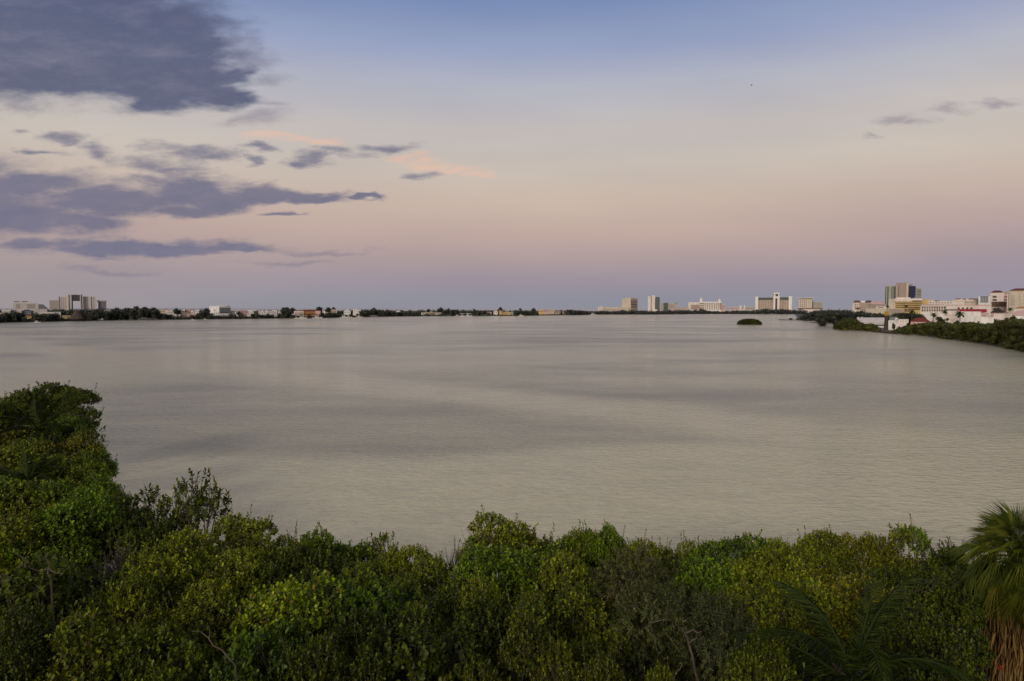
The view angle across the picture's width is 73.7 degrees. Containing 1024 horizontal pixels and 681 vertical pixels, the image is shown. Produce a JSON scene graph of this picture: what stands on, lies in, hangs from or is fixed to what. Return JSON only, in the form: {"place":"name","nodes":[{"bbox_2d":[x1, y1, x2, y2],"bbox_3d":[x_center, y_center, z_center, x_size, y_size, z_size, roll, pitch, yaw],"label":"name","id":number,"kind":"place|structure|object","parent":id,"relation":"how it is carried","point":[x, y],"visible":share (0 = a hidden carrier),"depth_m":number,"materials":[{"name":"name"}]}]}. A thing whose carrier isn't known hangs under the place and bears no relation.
{"place":"outdoors","nodes":[
{"label":"outdoors","id":0,"kind":"place"},
{"bbox_2d":[0,311,806,322],"bbox_3d":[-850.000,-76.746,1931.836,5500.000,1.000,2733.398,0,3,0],"label":"ground","id":1,"kind":"structure","parent":0,"point":[143,318],"depth_m":976.61,"materials":[{"name":"soil"}]},
{"bbox_2d":[13,301,47,310],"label":"terraced hotel","id":2,"kind":"structure","parent":1,"relation":"on","point":[23,305],"depth_m":2796.59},
{"bbox_2d":[49,294,106,310],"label":"arched hotel","id":3,"kind":"structure","parent":1,"relation":"on","point":[66,302],"depth_m":2998.79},
{"bbox_2d":[0,307,569,321],"bbox_3d":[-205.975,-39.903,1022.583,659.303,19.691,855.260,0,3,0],"label":"treeline","id":4,"kind":"object","parent":1,"relation":"on","point":[111,314],"visible":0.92,"depth_m":896.59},
{"bbox_2d":[0,308,571,317],"bbox_3d":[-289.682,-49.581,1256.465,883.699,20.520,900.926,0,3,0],"label":"treeline","id":5,"kind":"object","parent":1,"relation":"on","point":[88,310],"visible":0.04,"depth_m":1307.44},
{"bbox_2d":[563,308,806,314],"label":"treeline","id":6,"kind":"object","parent":1,"relation":"on","point":[701,311],"visible":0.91,"depth_m":1653.61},
{"bbox_2d":[688,297,724,311],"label":"columned hotel","id":7,"kind":"structure","parent":1,"relation":"on","point":[712,306],"depth_m":1996.06,"materials":[{"name":"white paint"}]},
{"bbox_2d":[755,293,791,310],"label":"great slab hotel","id":8,"kind":"structure","parent":1,"relation":"on","point":[776,301],"depth_m":1943.90,"materials":[{"name":"white paint"}]},
{"bbox_2d":[798,298,822,311],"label":"flat roofed hotel","id":9,"kind":"structure","parent":1,"relation":"on","point":[807,304],"depth_m":1943.93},
{"bbox_2d":[0,308,852,310],"bbox_3d":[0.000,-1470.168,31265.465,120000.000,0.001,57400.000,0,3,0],"label":"sea water","id":10,"kind":"structure","parent":0,"point":[496,309],"depth_m":23958.18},
{"bbox_2d":[0,402,989,680],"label":"ground","id":11,"kind":"structure","parent":0,"point":[650,650],"depth_m":28.37,"materials":[{"name":"soil"}]},
{"bbox_2d":[0,399,22,429],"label":"headland tree","id":12,"kind":"object","parent":11,"relation":"on","point":[11,408],"visible":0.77,"depth_m":54.96,"materials":[{"name":"green plant"}]},
{"bbox_2d":[0,474,36,519],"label":"headland tree","id":13,"kind":"object","parent":11,"relation":"on","point":[3,488],"visible":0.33,"depth_m":31.70,"materials":[{"name":"green plant"}]},
{"bbox_2d":[0,431,56,474],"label":"headland tree","id":14,"kind":"object","parent":11,"relation":"on","point":[16,449],"visible":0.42,"depth_m":41.04,"materials":[{"name":"green plant"}]},
{"bbox_2d":[0,388,59,429],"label":"headland tree","id":15,"kind":"object","parent":11,"relation":"on","point":[23,412],"visible":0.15,"depth_m":57.96,"materials":[{"name":"green plant"}]},
{"bbox_2d":[0,415,63,467],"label":"headland tree","id":16,"kind":"object","parent":11,"relation":"on","point":[4,436],"visible":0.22,"depth_m":45.88,"materials":[{"name":"green plant"}]},
{"bbox_2d":[0,447,67,573],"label":"tree","id":17,"kind":"object","parent":11,"relation":"on","point":[42,464],"visible":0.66,"depth_m":34.58,"materials":[{"name":"green plant"}]},
{"bbox_2d":[0,597,74,680],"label":"shore tree","id":18,"kind":"object","parent":11,"relation":"on","point":[30,646],"visible":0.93,"depth_m":17.64,"materials":[{"name":"green plant"}]},
{"bbox_2d":[0,398,79,461],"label":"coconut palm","id":19,"kind":"object","parent":11,"relation":"on","point":[47,423],"visible":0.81,"depth_m":46.10,"materials":[{"name":"green plant"}]},
{"bbox_2d":[15,547,68,660],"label":"bare tree","id":20,"kind":"object","parent":11,"relation":"on","point":[51,585],"visible":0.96,"depth_m":18.67,"materials":[{"name":"brown plant"}]},
{"bbox_2d":[0,476,94,592],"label":"headland tree","id":21,"kind":"object","parent":11,"relation":"on","point":[28,487],"visible":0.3,"depth_m":31.63,"materials":[{"name":"green plant"}]},
{"bbox_2d":[0,497,96,656],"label":"shore tree","id":22,"kind":"object","parent":11,"relation":"on","point":[21,525],"visible":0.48,"depth_m":25.40,"materials":[{"name":"green plant"}]},
{"bbox_2d":[7,380,101,416],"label":"headland tree","id":23,"kind":"object","parent":11,"relation":"on","point":[39,394],"visible":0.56,"depth_m":58.71,"materials":[{"name":"green plant"}]},
{"bbox_2d":[0,550,117,679],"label":"shore tree","id":24,"kind":"object","parent":11,"relation":"on","point":[22,581],"visible":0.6,"depth_m":21.22,"materials":[{"name":"green plant"}]},
{"bbox_2d":[23,414,95,459],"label":"headland tree","id":25,"kind":"object","parent":11,"relation":"on","point":[74,422],"visible":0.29,"depth_m":48.32,"materials":[{"name":"green plant"}]},
{"bbox_2d":[10,452,112,484],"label":"headland tree","id":26,"kind":"object","parent":11,"relation":"on","point":[77,469],"visible":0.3,"depth_m":37.20,"materials":[{"name":"green plant"}]},
{"bbox_2d":[0,475,129,574],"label":"shore tree","id":27,"kind":"object","parent":11,"relation":"on","point":[55,516],"visible":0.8,"depth_m":26.29,"materials":[{"name":"green plant"}]},
{"bbox_2d":[11,471,122,571],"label":"headland tree","id":28,"kind":"object","parent":11,"relation":"on","point":[67,493],"visible":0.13,"depth_m":32.50,"materials":[{"name":"green plant"}]},
{"bbox_2d":[25,427,117,483],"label":"headland tree","id":29,"kind":"object","parent":11,"relation":"on","point":[72,444],"visible":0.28,"depth_m":42.98,"materials":[{"name":"green plant"}]},
{"bbox_2d":[56,391,103,444],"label":"headland tree","id":30,"kind":"object","parent":11,"relation":"on","point":[73,400],"visible":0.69,"depth_m":57.15,"materials":[{"name":"green plant"}]},
{"bbox_2d":[65,423,104,481],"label":"headland tree","id":31,"kind":"object","parent":11,"relation":"on","point":[89,431],"visible":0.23,"depth_m":44.27,"materials":[{"name":"green plant"}]},
{"bbox_2d":[30,599,163,680],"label":"shore tree","id":32,"kind":"object","parent":11,"relation":"on","point":[94,644],"visible":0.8,"depth_m":17.11,"materials":[{"name":"green plant"}]},
{"bbox_2d":[76,442,119,487],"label":"headland tree","id":33,"kind":"object","parent":11,"relation":"on","point":[113,465],"visible":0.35,"depth_m":38.98,"materials":[{"name":"green plant"}]},
{"bbox_2d":[84,469,130,576],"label":"headland tree","id":34,"kind":"object","parent":11,"relation":"on","point":[90,479],"visible":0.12,"depth_m":33.82,"materials":[{"name":"green plant"}]},
{"bbox_2d":[78,537,138,621],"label":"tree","id":35,"kind":"object","parent":11,"relation":"on","point":[116,562],"visible":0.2,"depth_m":23.93,"materials":[{"name":"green plant"}]},
{"bbox_2d":[95,485,152,572],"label":"headland tree","id":36,"kind":"object","parent":11,"relation":"on","point":[121,497],"visible":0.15,"depth_m":30.78,"materials":[{"name":"green plant"}]},
{"bbox_2d":[78,565,184,676],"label":"shore tree","id":37,"kind":"object","parent":11,"relation":"on","point":[126,594],"visible":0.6,"depth_m":20.65,"materials":[{"name":"green plant"}]},
{"bbox_2d":[116,482,170,546],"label":"shore tree","id":38,"kind":"object","parent":11,"relation":"on","point":[150,516],"visible":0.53,"depth_m":29.27,"materials":[{"name":"green plant"}]},
{"bbox_2d":[97,510,196,616],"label":"shore tree","id":39,"kind":"object","parent":11,"relation":"on","point":[127,529],"visible":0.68,"depth_m":27.09,"materials":[{"name":"green plant"}]},
{"bbox_2d":[111,617,214,680],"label":"shore tree","id":40,"kind":"object","parent":11,"relation":"on","point":[198,659],"visible":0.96,"depth_m":17.35,"materials":[{"name":"green plant"}]},
{"bbox_2d":[111,522,219,663],"bbox_3d":[-11.872,10.092,23.761,3.878,7.247,4.554,-2,3,-29],"label":"shore tree","id":41,"kind":"object","parent":11,"relation":"on","point":[171,560],"visible":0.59,"depth_m":23.04,"materials":[{"name":"green plant"}]},
{"bbox_2d":[155,467,231,625],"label":"shore tree","id":42,"kind":"object","parent":11,"relation":"on","point":[195,509],"visible":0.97,"depth_m":29.01,"materials":[{"name":"green plant"}]},
{"bbox_2d":[142,565,287,680],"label":"shore tree","id":43,"kind":"object","parent":11,"relation":"on","point":[210,598],"visible":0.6,"depth_m":20.04,"materials":[{"name":"green plant"}]},
{"bbox_2d":[188,501,251,622],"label":"shore tree","id":44,"kind":"object","parent":11,"relation":"on","point":[217,531],"visible":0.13,"depth_m":27.36,"materials":[{"name":"green plant"}]},
{"bbox_2d":[172,536,297,638],"bbox_3d":[-9.142,10.260,23.595,3.848,6.856,3.747,0,3,-1],"label":"shore tree","id":45,"kind":"object","parent":11,"relation":"on","point":[230,559],"visible":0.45,"depth_m":22.71,"materials":[{"name":"green plant"}]},
{"bbox_2d":[217,504,279,575],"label":"shore tree","id":46,"kind":"object","parent":11,"relation":"on","point":[252,525],"visible":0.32,"depth_m":26.84,"materials":[{"name":"green plant"}]},
{"bbox_2d":[209,609,332,680],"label":"shore tree","id":47,"kind":"object","parent":11,"relation":"on","point":[263,647],"visible":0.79,"depth_m":16.78,"materials":[{"name":"green plant"}]},
{"bbox_2d":[233,519,324,569],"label":"shore tree","id":48,"kind":"object","parent":11,"relation":"on","point":[272,545],"visible":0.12,"depth_m":25.77,"materials":[{"name":"green plant"}]},
{"bbox_2d":[208,570,350,679],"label":"shore tree","id":49,"kind":"object","parent":11,"relation":"on","point":[292,601],"visible":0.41,"depth_m":19.45,"materials":[{"name":"green plant"}]},
{"bbox_2d":[242,533,361,617],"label":"shore tree","id":50,"kind":"object","parent":11,"relation":"on","point":[320,562],"visible":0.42,"depth_m":23.83,"materials":[{"name":"green plant"}]},
{"bbox_2d":[271,521,353,617],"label":"shore tree","id":51,"kind":"object","parent":11,"relation":"on","point":[321,542],"visible":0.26,"depth_m":26.63,"materials":[{"name":"green plant"}]},
{"bbox_2d":[263,594,405,680],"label":"shore tree","id":52,"kind":"object","parent":11,"relation":"on","point":[334,662],"visible":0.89,"depth_m":16.32,"materials":[{"name":"green plant"}]},
{"bbox_2d":[328,538,378,581],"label":"shore tree","id":53,"kind":"object","parent":11,"relation":"on","point":[362,547],"visible":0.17,"depth_m":26.67,"materials":[{"name":"green plant"}]},
{"bbox_2d":[307,568,416,678],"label":"shore tree","id":54,"kind":"object","parent":11,"relation":"on","point":[363,598],"visible":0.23,"depth_m":20.05,"materials":[{"name":"green plant"}]},
{"bbox_2d":[353,530,407,575],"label":"shore tree","id":55,"kind":"object","parent":11,"relation":"on","point":[383,538],"visible":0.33,"depth_m":26.49,"materials":[{"name":"green plant"}]},
{"bbox_2d":[335,547,435,618],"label":"shore tree","id":56,"kind":"object","parent":11,"relation":"on","point":[363,572],"visible":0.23,"depth_m":23.09,"materials":[{"name":"green plant"}]},
{"bbox_2d":[370,543,445,599],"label":"shore tree","id":57,"kind":"object","parent":11,"relation":"on","point":[386,563],"visible":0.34,"depth_m":25.55,"materials":[{"name":"green plant"}]},
{"bbox_2d":[351,614,488,680],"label":"shore tree","id":58,"kind":"object","parent":11,"relation":"on","point":[429,660],"visible":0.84,"depth_m":16.75,"materials":[{"name":"green plant"}]},
{"bbox_2d":[358,564,508,680],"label":"shore tree","id":59,"kind":"object","parent":11,"relation":"on","point":[428,611],"visible":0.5,"depth_m":19.33,"materials":[{"name":"green plant"}]},
{"bbox_2d":[379,544,491,673],"bbox_3d":[-2.470,10.535,23.617,4.245,6.248,4.255,1,3,24],"label":"shore tree","id":60,"kind":"object","parent":11,"relation":"on","point":[418,581],"visible":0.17,"depth_m":23.91,"materials":[{"name":"green plant"}]},
{"bbox_2d":[0,419,989,680],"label":"undergrowth","id":61,"kind":"object","parent":11,"relation":"on","point":[808,677],"visible":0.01,"depth_m":26.23,"materials":[{"name":"green plant"}]},
{"bbox_2d":[455,505,542,671],"bbox_3d":[-0.419,9.970,27.343,3.488,6.950,3.166,1,3,11],"label":"shore tree","id":62,"kind":"object","parent":11,"relation":"on","point":[507,535],"visible":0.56,"depth_m":26.53,"materials":[{"name":"green plant"}]},
{"bbox_2d":[447,598,553,680],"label":"shore tree","id":63,"kind":"object","parent":11,"relation":"on","point":[531,634],"visible":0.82,"depth_m":16.68,"materials":[{"name":"green plant"}]},
{"bbox_2d":[448,536,567,679],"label":"shore tree","id":64,"kind":"object","parent":11,"relation":"on","point":[489,561],"visible":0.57,"depth_m":23.45,"materials":[{"name":"green plant"}]},
{"bbox_2d":[457,562,561,680],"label":"shore tree","id":65,"kind":"object","parent":11,"relation":"on","point":[492,591],"visible":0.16,"depth_m":20.50,"materials":[{"name":"green plant"}]},
{"bbox_2d":[527,534,589,633],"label":"shore tree","id":66,"kind":"object","parent":11,"relation":"on","point":[549,548],"visible":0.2,"depth_m":26.63,"materials":[{"name":"green plant"}]},
{"bbox_2d":[505,542,617,642],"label":"shore tree","id":67,"kind":"object","parent":11,"relation":"on","point":[558,562],"visible":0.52,"depth_m":22.95,"materials":[{"name":"green plant"}]},
{"bbox_2d":[517,618,625,680],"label":"shore tree","id":68,"kind":"object","parent":11,"relation":"on","point":[607,667],"visible":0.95,"depth_m":16.42,"materials":[{"name":"green plant"}]},
{"bbox_2d":[500,569,646,680],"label":"shore tree","id":69,"kind":"object","parent":11,"relation":"on","point":[565,627],"visible":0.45,"depth_m":20.38,"materials":[{"name":"green plant"}]},
{"bbox_2d":[562,519,616,579],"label":"shore tree","id":70,"kind":"object","parent":11,"relation":"on","point":[587,541],"visible":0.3,"depth_m":26.65,"materials":[{"name":"green plant"}]},
{"bbox_2d":[572,520,633,640],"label":"shore tree","id":71,"kind":"object","parent":11,"relation":"on","point":[601,547],"visible":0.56,"depth_m":26.61,"materials":[{"name":"green plant"}]},
{"bbox_2d":[597,529,672,602],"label":"shore tree","id":72,"kind":"object","parent":11,"relation":"on","point":[653,550],"visible":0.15,"depth_m":26.06,"materials":[{"name":"green plant"}]},
{"bbox_2d":[572,536,719,680],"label":"feathery tree","id":73,"kind":"object","parent":11,"relation":"on","point":[655,571],"visible":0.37,"depth_m":22.03,"materials":[{"name":"green plant"}]},
{"bbox_2d":[630,656,680,680],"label":"shore tree","id":74,"kind":"object","parent":11,"relation":"on","point":[652,676],"visible":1,"depth_m":15.90,"materials":[{"name":"green plant"}]},
{"bbox_2d":[603,575,764,680],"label":"feathery tree","id":75,"kind":"object","parent":11,"relation":"on","point":[719,635],"visible":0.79,"depth_m":18.92,"materials":[{"name":"green plant"}]},
{"bbox_2d":[651,530,716,634],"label":"shore tree","id":76,"kind":"object","parent":11,"relation":"on","point":[670,553],"visible":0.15,"depth_m":27.28,"materials":[{"name":"green plant"}]},
{"bbox_2d":[662,548,764,656],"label":"shore tree","id":77,"kind":"object","parent":11,"relation":"on","point":[716,571],"visible":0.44,"depth_m":23.42,"materials":[{"name":"green plant"}]},
{"bbox_2d":[675,529,771,643],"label":"shore tree","id":78,"kind":"object","parent":11,"relation":"on","point":[728,546],"visible":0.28,"depth_m":26.75,"materials":[{"name":"green plant"}]},
{"bbox_2d":[710,616,805,680],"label":"shore tree","id":79,"kind":"object","parent":11,"relation":"on","point":[747,665],"visible":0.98,"depth_m":16.22,"materials":[{"name":"green plant"}]},
{"bbox_2d":[706,576,810,669],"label":"shore tree","id":80,"kind":"object","parent":11,"relation":"on","point":[762,603],"visible":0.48,"depth_m":20.38,"materials":[{"name":"green plant"}]},
{"bbox_2d":[741,536,792,574],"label":"shore tree","id":81,"kind":"object","parent":11,"relation":"on","point":[780,543],"visible":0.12,"depth_m":26.65,"materials":[{"name":"green plant"}]},
{"bbox_2d":[723,541,845,659],"bbox_3d":[9.665,10.556,23.899,4.523,6.245,3.994,-1,3,-23],"label":"shore tree","id":82,"kind":"object","parent":11,"relation":"on","point":[793,569],"visible":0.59,"depth_m":23.72,"materials":[{"name":"green plant"}]},
{"bbox_2d":[772,525,870,677],"bbox_3d":[11.723,10.394,26.637,3.234,6.227,3.321,-2,3,-32],"label":"shore tree","id":83,"kind":"object","parent":11,"relation":"on","point":[809,554],"visible":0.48,"depth_m":26.00,"materials":[{"name":"green plant"}]},
{"bbox_2d":[784,555,908,675],"bbox_3d":[11.449,10.405,23.721,4.221,6.489,3.735,-3,4,-44],"label":"shore tree","id":84,"kind":"object","parent":11,"relation":"on","point":[849,590],"visible":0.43,"depth_m":22.50,"materials":[{"name":"green plant"}]},
{"bbox_2d":[804,524,890,621],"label":"shore tree","id":85,"kind":"object","parent":11,"relation":"on","point":[863,548],"visible":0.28,"depth_m":26.58,"materials":[{"name":"green plant"}]},
{"bbox_2d":[729,575,973,680],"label":"coconut palm","id":86,"kind":"object","parent":11,"relation":"on","point":[833,650],"visible":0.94,"depth_m":16.84,"materials":[{"name":"green plant"}]},
{"bbox_2d":[859,531,919,649],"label":"shore tree","id":87,"kind":"object","parent":11,"relation":"on","point":[887,555],"visible":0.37,"depth_m":26.36,"materials":[{"name":"green plant"}]},
{"bbox_2d":[873,522,938,639],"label":"shore tree","id":88,"kind":"object","parent":11,"relation":"on","point":[894,537],"visible":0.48,"depth_m":26.80,"materials":[{"name":"green plant"}]},
{"bbox_2d":[841,549,984,654],"bbox_3d":[13.634,10.472,23.445,4.255,6.409,4.245,-1,3,-26],"label":"shore tree","id":89,"kind":"object","parent":11,"relation":"on","point":[883,572],"visible":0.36,"depth_m":22.77,"materials":[{"name":"green plant"}]},
{"bbox_2d":[848,592,996,680],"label":"shore tree","id":90,"kind":"object","parent":11,"relation":"on","point":[938,634],"visible":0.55,"depth_m":19.58,"materials":[{"name":"green plant"}]},
{"bbox_2d":[895,514,972,600],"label":"shore tree","id":91,"kind":"object","parent":11,"relation":"on","point":[922,535],"visible":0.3,"depth_m":27.07,"materials":[{"name":"green plant"}]},
{"bbox_2d":[896,646,975,680],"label":"shore tree","id":92,"kind":"object","parent":11,"relation":"on","point":[931,675],"visible":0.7,"depth_m":17.19,"materials":[{"name":"green plant"}]},
{"bbox_2d":[916,536,977,585],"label":"shore tree","id":93,"kind":"object","parent":11,"relation":"on","point":[932,549],"visible":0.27,"depth_m":26.93,"materials":[{"name":"green plant"}]},
{"bbox_2d":[913,579,992,659],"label":"shore tree","id":94,"kind":"object","parent":11,"relation":"on","point":[951,602],"visible":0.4,"depth_m":21.59,"materials":[{"name":"green plant"}]},
{"bbox_2d":[944,498,1023,680],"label":"fan palm","id":95,"kind":"object","parent":11,"relation":"on","point":[999,589],"visible":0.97,"depth_m":21.11,"materials":[{"name":"green plant"}]},
{"bbox_2d":[0,314,1023,615],"bbox_3d":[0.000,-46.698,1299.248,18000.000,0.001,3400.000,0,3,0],"label":"lagoon water","id":96,"kind":"structure","parent":0,"point":[434,432],"depth_m":91.19,"materials":[{"name":"liquid"}]},
{"bbox_2d":[0,0,1023,307],"label":"sky","id":97,"kind":"structure","parent":0,"point":[154,153],"materials":[{"name":"blue"}]},
{"bbox_2d":[795,314,1017,349],"bbox_3d":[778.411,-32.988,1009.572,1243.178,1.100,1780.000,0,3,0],"label":"ground","id":98,"kind":"structure","parent":0,"point":[798,315],"depth_m":373.58,"materials":[{"name":"soil"}]},
{"bbox_2d":[814,311,891,325],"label":"treeline","id":99,"kind":"object","parent":98,"relation":"on","point":[823,317],"visible":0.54,"depth_m":565.49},
{"bbox_2d":[833,318,880,331],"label":"mangrove thicket","id":100,"kind":"object","parent":98,"relation":"on","point":[850,324],"visible":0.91,"depth_m":454.71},
{"bbox_2d":[852,300,888,313],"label":"terraced complex","id":101,"kind":"structure","parent":98,"relation":"on","point":[870,306],"depth_m":815.48,"materials":[{"name":"white paint"}]},
{"bbox_2d":[885,283,921,306],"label":"glass tower","id":102,"kind":"structure","parent":98,"relation":"on","point":[899,290],"depth_m":859.24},
{"bbox_2d":[888,297,927,314],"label":"yellow hotel","id":103,"kind":"structure","parent":98,"relation":"on","point":[897,305],"depth_m":698.45,"materials":[{"name":"paint"}]},
{"bbox_2d":[920,304,945,314],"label":"arcaded building","id":104,"kind":"structure","parent":98,"relation":"on","point":[937,308],"depth_m":619.83,"materials":[{"name":"pink paint"}]},
{"bbox_2d":[891,318,1023,351],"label":"mangrove thicket","id":105,"kind":"object","parent":98,"relation":"on","point":[1007,333],"visible":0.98,"depth_m":288.50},
{"bbox_2d":[945,305,990,322],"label":"long pink building","id":106,"kind":"structure","parent":98,"relation":"on","point":[951,309],"depth_m":602.12,"materials":[{"name":"paint"}]},
{"bbox_2d":[990,290,1008,315],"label":"red roofed hotel","id":107,"kind":"structure","parent":98,"relation":"on","point":[998,298],"depth_m":608.89,"materials":[{"name":"concrete"}]},
{"bbox_2d":[1007,288,1023,312],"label":"building","id":108,"kind":"structure","parent":98,"relation":"on","point":[1015,297],"depth_m":570.80,"materials":[{"name":"concrete"}]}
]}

